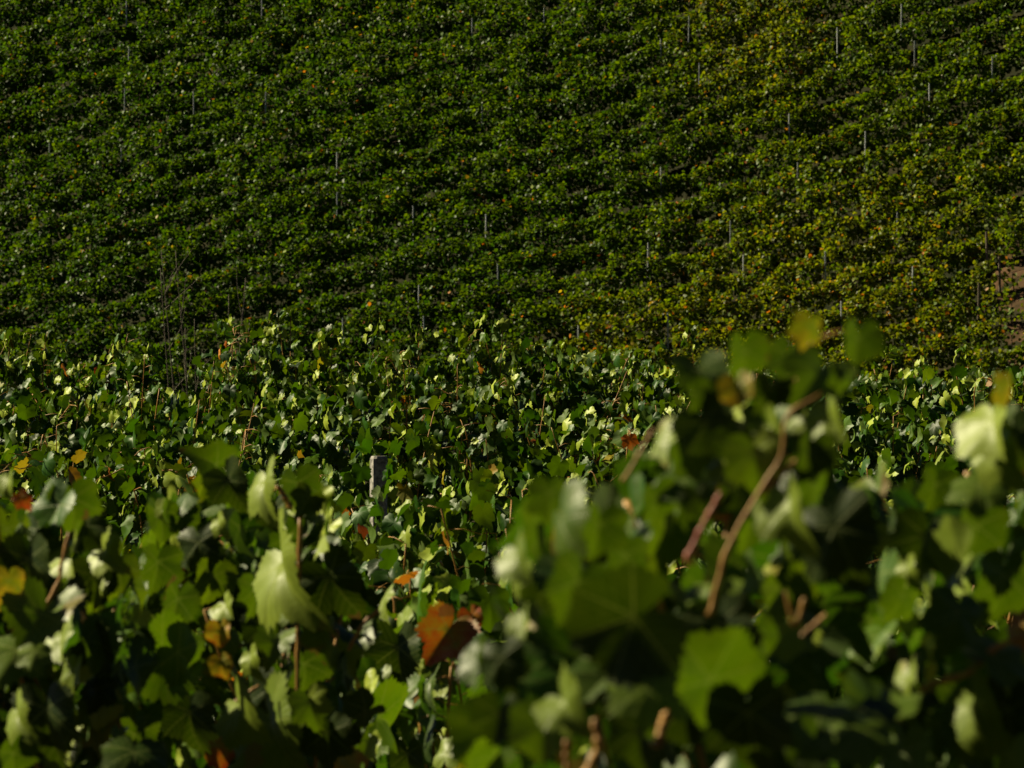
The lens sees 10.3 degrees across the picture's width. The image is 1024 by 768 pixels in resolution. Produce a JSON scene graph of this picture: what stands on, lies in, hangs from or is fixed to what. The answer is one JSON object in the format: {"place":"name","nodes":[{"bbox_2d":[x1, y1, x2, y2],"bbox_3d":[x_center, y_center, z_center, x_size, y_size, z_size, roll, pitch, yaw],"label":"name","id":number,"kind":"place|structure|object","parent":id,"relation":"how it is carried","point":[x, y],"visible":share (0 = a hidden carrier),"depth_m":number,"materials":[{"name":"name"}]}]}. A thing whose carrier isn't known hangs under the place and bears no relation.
{"place":"outdoors","nodes":[
{"label":"outdoors","id":0,"kind":"place"},
{"bbox_2d":[0,0,1023,564],"bbox_3d":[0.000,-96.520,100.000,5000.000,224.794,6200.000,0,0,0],"label":"ground","id":1,"kind":"structure","parent":0,"point":[710,162],"depth_m":265.90,"materials":[{"name":"soil"}]},
{"bbox_2d":[0,0,48,8],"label":"vine row","id":2,"kind":"object","parent":1,"relation":"on","point":[3,3],"visible":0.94,"depth_m":301.38,"materials":[{"name":"green plant"}]},
{"bbox_2d":[0,358,126,493],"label":"grapevine","id":3,"kind":"object","parent":1,"relation":"on","point":[68,366],"visible":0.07,"depth_m":41.67,"materials":[{"name":"green plant"}]},
{"bbox_2d":[0,326,133,493],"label":"grapevine","id":4,"kind":"object","parent":1,"relation":"on","point":[20,374],"visible":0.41,"depth_m":36.64,"materials":[{"name":"green plant"}]},
{"bbox_2d":[0,364,137,495],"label":"grapevine","id":5,"kind":"object","parent":1,"relation":"on","point":[26,405],"visible":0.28,"depth_m":32.00,"materials":[{"name":"green plant"}]},
{"bbox_2d":[0,0,146,29],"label":"vine row","id":6,"kind":"object","parent":1,"relation":"on","point":[8,14],"visible":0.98,"depth_m":298.92,"materials":[{"name":"green plant"}]},
{"bbox_2d":[0,386,159,547],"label":"grapevine","id":7,"kind":"object","parent":1,"relation":"on","point":[100,441],"visible":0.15,"depth_m":28.08,"materials":[{"name":"green plant"}]},
{"bbox_2d":[0,469,178,767],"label":"grapevine","id":8,"kind":"object","parent":1,"relation":"on","point":[57,605],"visible":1,"depth_m":8.27,"materials":[{"name":"green plant"}]},
{"bbox_2d":[0,449,209,555],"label":"grapevine","id":9,"kind":"object","parent":1,"relation":"on","point":[42,466],"visible":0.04,"depth_m":19.78,"materials":[{"name":"green plant"}]},
{"bbox_2d":[0,0,259,56],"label":"vine row","id":10,"kind":"object","parent":1,"relation":"on","point":[82,21],"visible":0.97,"depth_m":296.36,"materials":[{"name":"green plant"}]},
{"bbox_2d":[0,424,268,553],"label":"grapevine","id":11,"kind":"object","parent":1,"relation":"on","point":[126,478],"visible":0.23,"depth_m":23.90,"materials":[{"name":"green plant"}]},
{"bbox_2d":[2,536,283,760],"bbox_3d":[-1.114,1.243,12.813,1.275,1.890,1.577,0,0,0],"label":"grapevine","id":12,"kind":"object","parent":1,"relation":"on","point":[237,656],"visible":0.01,"depth_m":12.70,"materials":[{"name":"green plant"}]},
{"bbox_2d":[78,317,251,464],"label":"grapevine","id":13,"kind":"object","parent":1,"relation":"on","point":[233,372],"visible":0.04,"depth_m":41.98,"materials":[{"name":"green plant"}]},
{"bbox_2d":[131,246,207,395],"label":"bare sapling","id":14,"kind":"object","parent":1,"relation":"on","point":[185,365],"visible":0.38,"depth_m":88.02,"materials":[{"name":"brown wood"}]},
{"bbox_2d":[0,0,341,75],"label":"vine row","id":15,"kind":"object","parent":1,"relation":"on","point":[223,15],"visible":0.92,"depth_m":293.74,"materials":[{"name":"green plant"}]},
{"bbox_2d":[71,471,279,590],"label":"grapevine","id":16,"kind":"object","parent":1,"relation":"on","point":[251,476],"depth_m":16.75,"materials":[{"name":"green plant"}]},
{"bbox_2d":[1,438,386,767],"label":"grapevine","id":17,"kind":"object","parent":1,"relation":"on","point":[302,581],"visible":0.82,"depth_m":9.02,"materials":[{"name":"green plant"}]},
{"bbox_2d":[96,319,302,478],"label":"grapevine","id":18,"kind":"object","parent":1,"relation":"on","point":[135,368],"visible":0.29,"depth_m":36.98,"materials":[{"name":"green plant"}]},
{"bbox_2d":[0,0,437,98],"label":"vine row","id":19,"kind":"object","parent":1,"relation":"on","point":[144,58],"visible":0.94,"depth_m":291.11,"materials":[{"name":"green plant"}]},
{"bbox_2d":[202,265,257,377],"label":"bare sapling","id":20,"kind":"object","parent":1,"relation":"on","point":[241,317],"visible":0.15,"depth_m":91.97,"materials":[{"name":"brown wood"}]},
{"bbox_2d":[101,353,372,532],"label":"grapevine","id":21,"kind":"object","parent":1,"relation":"on","point":[282,401],"visible":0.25,"depth_m":31.48,"materials":[{"name":"green plant"}]},
{"bbox_2d":[109,376,395,572],"bbox_3d":[-1.289,0.974,28.131,1.449,2.026,1.302,0,0,0],"label":"grapevine","id":22,"kind":"object","parent":1,"relation":"on","point":[361,454],"visible":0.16,"depth_m":28.11,"materials":[{"name":"green plant"}]},
{"bbox_2d":[0,0,507,122],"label":"vine row","id":23,"kind":"object","parent":1,"relation":"on","point":[109,73],"visible":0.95,"depth_m":288.55,"materials":[{"name":"green plant"}]},
{"bbox_2d":[0,0,573,143],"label":"vine row","id":24,"kind":"object","parent":1,"relation":"on","point":[114,104],"visible":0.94,"depth_m":285.98,"materials":[{"name":"green plant"}]},
{"bbox_2d":[0,0,653,169],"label":"vine row","id":25,"kind":"object","parent":1,"relation":"on","point":[170,101],"visible":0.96,"depth_m":283.32,"materials":[{"name":"green plant"}]},
{"bbox_2d":[152,459,507,584],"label":"grapevine","id":26,"kind":"object","parent":1,"relation":"on","point":[348,482],"visible":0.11,"depth_m":24.04,"materials":[{"name":"green plant"}]},
{"bbox_2d":[336,152,337,180],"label":"vineyard stake","id":27,"kind":"object","parent":1,"relation":"on","point":[337,162],"visible":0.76,"depth_m":271.06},
{"bbox_2d":[336,192,337,214],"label":"vineyard stake","id":28,"kind":"object","parent":1,"relation":"on","point":[337,204],"visible":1,"depth_m":266.68,"materials":[{"name":"grey wood"}]},
{"bbox_2d":[227,313,468,563],"bbox_3d":[-1.056,0.574,36.836,1.538,2.067,1.258,0,0,-11],"label":"grapevine","id":29,"kind":"object","parent":1,"relation":"on","point":[426,373],"visible":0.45,"depth_m":36.82,"materials":[{"name":"green plant"}]},
{"bbox_2d":[260,306,453,505],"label":"grapevine","id":30,"kind":"object","parent":1,"relation":"on","point":[289,315],"visible":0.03,"depth_m":41.81,"materials":[{"name":"green plant"}]},
{"bbox_2d":[0,0,725,189],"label":"vine row","id":31,"kind":"object","parent":1,"relation":"on","point":[388,73],"visible":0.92,"depth_m":280.68,"materials":[{"name":"green plant"}]},
{"bbox_2d":[194,483,537,670],"bbox_3d":[-0.522,1.269,19.966,1.514,1.908,1.267,0,0,0],"label":"grapevine","id":32,"kind":"object","parent":1,"relation":"on","point":[400,525],"visible":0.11,"depth_m":19.97,"materials":[{"name":"green plant"}]},
{"bbox_2d":[370,456,386,534],"bbox_3d":[-0.627,1.271,26.600,0.077,1.869,0.075,0,0,-22],"label":"concrete post","id":33,"kind":"object","parent":1,"relation":"on","point":[378,464],"visible":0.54,"depth_m":26.57,"materials":[{"name":"grey concrete"}]},
{"bbox_2d":[277,348,525,556],"bbox_3d":[-0.637,0.826,31.588,1.478,2.055,1.447,0,0,0],"label":"grapevine","id":34,"kind":"object","parent":1,"relation":"on","point":[357,397],"visible":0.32,"depth_m":31.55,"materials":[{"name":"green plant"}]},
{"bbox_2d":[0,0,803,210],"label":"vine row","id":35,"kind":"object","parent":1,"relation":"on","point":[643,26],"visible":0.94,"depth_m":278.04,"materials":[{"name":"green plant"}]},
{"bbox_2d":[418,285,419,314],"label":"vineyard stake","id":36,"kind":"object","parent":1,"relation":"on","point":[418,295],"visible":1,"depth_m":255.94,"materials":[{"name":"grey wood"}]},
{"bbox_2d":[0,0,881,236],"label":"vine row","id":37,"kind":"object","parent":1,"relation":"on","point":[196,164],"visible":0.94,"depth_m":275.44,"materials":[{"name":"green plant"}]},
{"bbox_2d":[213,570,673,767],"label":"grapevine","id":38,"kind":"object","parent":1,"relation":"on","point":[466,593],"visible":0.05,"depth_m":12.94,"materials":[{"name":"green plant"}]},
{"bbox_2d":[354,583,556,767],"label":"grapevine","id":39,"kind":"object","parent":1,"relation":"on","point":[401,653],"visible":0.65,"depth_m":10.90,"materials":[{"name":"green plant"}]},
{"bbox_2d":[481,105,482,126],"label":"vineyard stake","id":40,"kind":"object","parent":1,"relation":"on","point":[482,116],"visible":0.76,"depth_m":272.94,"materials":[{"name":"grey wood"}]},
{"bbox_2d":[485,214,486,250],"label":"vineyard stake","id":41,"kind":"object","parent":1,"relation":"on","point":[486,226],"visible":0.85,"depth_m":261.31,"materials":[{"name":"grey wood"}]},
{"bbox_2d":[0,0,978,264],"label":"vine row","id":42,"kind":"object","parent":1,"relation":"on","point":[416,140],"visible":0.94,"depth_m":272.82,"materials":[{"name":"green plant"}]},
{"bbox_2d":[264,482,720,754],"bbox_3d":[-0.089,1.292,16.503,1.487,2.002,1.387,0,0,0],"label":"grapevine","id":43,"kind":"object","parent":1,"relation":"on","point":[395,561],"visible":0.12,"depth_m":16.46,"materials":[{"name":"green plant"}]},
{"bbox_2d":[497,264,498,298],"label":"vineyard stake","id":44,"kind":"object","parent":1,"relation":"on","point":[497,278],"visible":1,"depth_m":256.36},
{"bbox_2d":[0,25,1023,330],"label":"vine row","id":45,"kind":"object","parent":1,"relation":"on","point":[656,155],"visible":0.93,"depth_m":264.98,"materials":[{"name":"green plant"}]},
{"bbox_2d":[0,67,1023,360],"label":"vine row","id":46,"kind":"object","parent":1,"relation":"on","point":[692,181],"visible":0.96,"depth_m":262.29,"materials":[{"name":"green plant"}]},
{"bbox_2d":[0,0,1023,288],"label":"vine row","id":47,"kind":"object","parent":1,"relation":"on","point":[386,160],"visible":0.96,"depth_m":270.15,"materials":[{"name":"green plant"}]},
{"bbox_2d":[0,130,1023,416],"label":"vine row","id":48,"kind":"object","parent":1,"relation":"on","point":[430,282],"visible":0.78,"depth_m":257.09,"materials":[{"name":"green plant"}]},
{"bbox_2d":[0,9,1023,307],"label":"vine row","id":49,"kind":"object","parent":1,"relation":"on","point":[62,273],"visible":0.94,"depth_m":267.59,"materials":[{"name":"green plant"}]},
{"bbox_2d":[2,93,1023,387],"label":"vine row","id":50,"kind":"object","parent":1,"relation":"on","point":[274,293],"visible":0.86,"depth_m":259.69,"materials":[{"name":"green plant"}]},
{"bbox_2d":[416,337,613,496],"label":"grapevine","id":51,"kind":"object","parent":1,"relation":"on","point":[524,344],"visible":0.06,"depth_m":41.61,"materials":[{"name":"green plant"}]},
{"bbox_2d":[10,143,1023,428],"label":"vine row","id":52,"kind":"object","parent":1,"relation":"on","point":[600,277],"visible":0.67,"depth_m":254.45,"materials":[{"name":"green plant"}]},
{"bbox_2d":[386,389,655,580],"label":"grapevine","id":53,"kind":"object","parent":1,"relation":"on","point":[542,449],"visible":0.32,"depth_m":28.11,"materials":[{"name":"green plant"}]},
{"bbox_2d":[430,314,631,494],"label":"grapevine","id":54,"kind":"object","parent":1,"relation":"on","point":[483,359],"visible":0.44,"depth_m":37.01,"materials":[{"name":"green plant"}]},
{"bbox_2d":[543,8,544,38],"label":"vineyard stake","id":55,"kind":"object","parent":1,"relation":"on","point":[544,18],"visible":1,"depth_m":282.73,"materials":[{"name":"grey wood"}]},
{"bbox_2d":[162,187,1023,411],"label":"vine row","id":56,"kind":"object","parent":1,"relation":"on","point":[798,267],"visible":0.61,"depth_m":251.88,"materials":[{"name":"green plant"}]},
{"bbox_2d":[472,370,735,489],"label":"grapevine","id":57,"kind":"object","parent":1,"relation":"on","point":[598,410],"visible":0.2,"depth_m":31.62,"materials":[{"name":"green plant"}]},
{"bbox_2d":[467,469,745,611],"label":"grapevine","id":58,"kind":"object","parent":1,"relation":"on","point":[502,520],"visible":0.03,"depth_m":19.84,"materials":[{"name":"green plant"}]},
{"bbox_2d":[240,207,1023,407],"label":"vine row","id":59,"kind":"object","parent":1,"relation":"on","point":[965,249],"visible":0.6,"depth_m":249.29,"materials":[{"name":"green plant"}]},
{"bbox_2d":[530,332,762,479],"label":"grapevine","id":60,"kind":"object","parent":1,"relation":"on","point":[652,393],"visible":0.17,"depth_m":37.00,"materials":[{"name":"green plant"}]},
{"bbox_2d":[647,243,648,270],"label":"vineyard stake","id":61,"kind":"object","parent":1,"relation":"on","point":[647,254],"visible":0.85,"depth_m":255.64,"materials":[{"name":"grey wood"}]},
{"bbox_2d":[485,425,833,569],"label":"grapevine","id":62,"kind":"object","parent":1,"relation":"on","point":[624,439],"visible":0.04,"depth_m":24.16,"materials":[{"name":"green plant"}]},
{"bbox_2d":[660,38,661,67],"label":"vineyard stake","id":63,"kind":"object","parent":1,"relation":"on","point":[660,51],"visible":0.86,"depth_m":275.38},
{"bbox_2d":[667,312,668,348],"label":"vineyard stake","id":64,"kind":"object","parent":1,"relation":"on","point":[668,330],"visible":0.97,"depth_m":248.91,"materials":[{"name":"grey metal"}]},
{"bbox_2d":[688,16,689,50],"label":"vineyard stake","id":65,"kind":"object","parent":1,"relation":"on","point":[688,27],"visible":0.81,"depth_m":276.90,"materials":[{"name":"grey wood"}]},
{"bbox_2d":[605,318,789,421],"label":"grapevine","id":66,"kind":"object","parent":1,"relation":"on","point":[657,366],"visible":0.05,"depth_m":42.18,"materials":[{"name":"green plant"}]},
{"bbox_2d":[445,310,958,767],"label":"grapevine","id":67,"kind":"object","parent":1,"relation":"on","point":[619,648],"visible":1,"depth_m":4.85,"materials":[{"name":"green plant"}]},
{"bbox_2d":[395,250,1023,417],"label":"vine row","id":68,"kind":"object","parent":1,"relation":"on","point":[853,304],"visible":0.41,"depth_m":246.63,"materials":[{"name":"green plant"}]},
{"bbox_2d":[548,400,891,569],"bbox_3d":[1.027,1.034,28.108,1.721,1.912,1.339,0,0,0],"label":"grapevine","id":69,"kind":"object","parent":1,"relation":"on","point":[645,417],"visible":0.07,"depth_m":28.07,"materials":[{"name":"green plant"}]},
{"bbox_2d":[444,273,1023,452],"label":"vine row","id":70,"kind":"object","parent":1,"relation":"on","point":[910,333],"visible":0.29,"depth_m":243.99,"materials":[{"name":"green plant"}]},
{"bbox_2d":[788,114,789,150],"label":"vineyard stake","id":71,"kind":"object","parent":1,"relation":"on","point":[789,127],"visible":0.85,"depth_m":264.48,"materials":[{"name":"grey wood"}]},
{"bbox_2d":[728,365,914,480],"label":"grapevine","id":72,"kind":"object","parent":1,"relation":"on","point":[849,405],"visible":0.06,"depth_m":32.01,"materials":[{"name":"green plant"}]},
{"bbox_2d":[627,302,1023,415],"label":"vine row","id":73,"kind":"object","parent":1,"relation":"on","point":[973,336],"visible":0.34,"depth_m":241.42,"materials":[{"name":"green plant"}]},
{"bbox_2d":[670,546,986,763],"bbox_3d":[1.206,1.282,16.545,1.758,2.020,1.284,0,0,0],"label":"grapevine","id":74,"kind":"object","parent":1,"relation":"on","point":[677,570],"depth_m":16.52,"materials":[{"name":"green plant"}]},
{"bbox_2d":[745,344,953,495],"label":"grapevine","id":75,"kind":"object","parent":1,"relation":"on","point":[868,389],"visible":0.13,"depth_m":36.72,"materials":[{"name":"green plant"}]},
{"bbox_2d":[821,365,937,469],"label":"grapevine","id":76,"kind":"object","parent":1,"relation":"on","point":[857,384],"visible":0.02,"depth_m":42.16,"materials":[{"name":"green plant"}]},
{"bbox_2d":[749,504,1011,767],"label":"grapevine","id":77,"kind":"object","parent":1,"relation":"on","point":[758,599],"visible":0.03,"depth_m":13.05,"materials":[{"name":"green plant"}]},
{"bbox_2d":[828,371,1023,767],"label":"grapevine","id":78,"kind":"object","parent":1,"relation":"on","point":[942,542],"visible":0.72,"depth_m":5.50,"materials":[{"name":"green plant"}]},
{"bbox_2d":[834,448,1018,508],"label":"grapevine","id":79,"kind":"object","parent":1,"relation":"on","point":[960,465],"visible":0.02,"depth_m":23.99,"materials":[{"name":"green plant"}]},
{"bbox_2d":[839,371,1023,598],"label":"grapevine","id":80,"kind":"object","parent":1,"relation":"on","point":[929,433],"visible":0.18,"depth_m":28.12,"materials":[{"name":"green plant"}]},
{"bbox_2d":[860,456,1020,598],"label":"grapevine","id":81,"kind":"object","parent":1,"relation":"on","point":[866,463],"depth_m":20.10,"materials":[{"name":"green plant"}]},
{"bbox_2d":[861,336,1023,414],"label":"vine row","id":82,"kind":"object","parent":1,"relation":"on","point":[999,361],"visible":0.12,"depth_m":238.85,"materials":[{"name":"green plant"}]},
{"bbox_2d":[872,376,1022,413],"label":"vine row","id":83,"kind":"object","parent":1,"relation":"on","point":[983,389],"depth_m":236.33,"materials":[{"name":"green plant"}]},
{"bbox_2d":[894,340,1013,470],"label":"grapevine","id":84,"kind":"object","parent":1,"relation":"on","point":[963,349],"visible":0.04,"depth_m":42.36,"materials":[{"name":"green plant"}]},
{"bbox_2d":[888,365,1023,497],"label":"grapevine","id":85,"kind":"object","parent":1,"relation":"on","point":[949,404],"visible":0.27,"depth_m":31.92,"materials":[{"name":"green plant"}]},
{"bbox_2d":[898,365,1022,497],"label":"grapevine","id":86,"kind":"object","parent":1,"relation":"on","point":[966,400],"visible":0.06,"depth_m":37.07,"materials":[{"name":"green plant"}]},
{"bbox_2d":[977,282,979,320],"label":"vineyard stake","id":87,"kind":"object","parent":1,"relation":"on","point":[978,298],"visible":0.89,"depth_m":244.91,"materials":[{"name":"grey wood"}]},
{"bbox_2d":[985,231,987,270],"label":"vineyard stake","id":88,"kind":"object","parent":1,"relation":"on","point":[986,234],"visible":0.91,"depth_m":249.16,"materials":[{"name":"grey wood"}]},
{"bbox_2d":[998,257,1000,293],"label":"vineyard stake","id":89,"kind":"object","parent":1,"relation":"on","point":[999,270],"visible":0.92,"depth_m":246.63,"materials":[{"name":"grey wood"}]},
{"bbox_2d":[990,244,1023,368],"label":"path","id":90,"kind":"structure","parent":0,"point":[1018,297],"depth_m":246.23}
]}

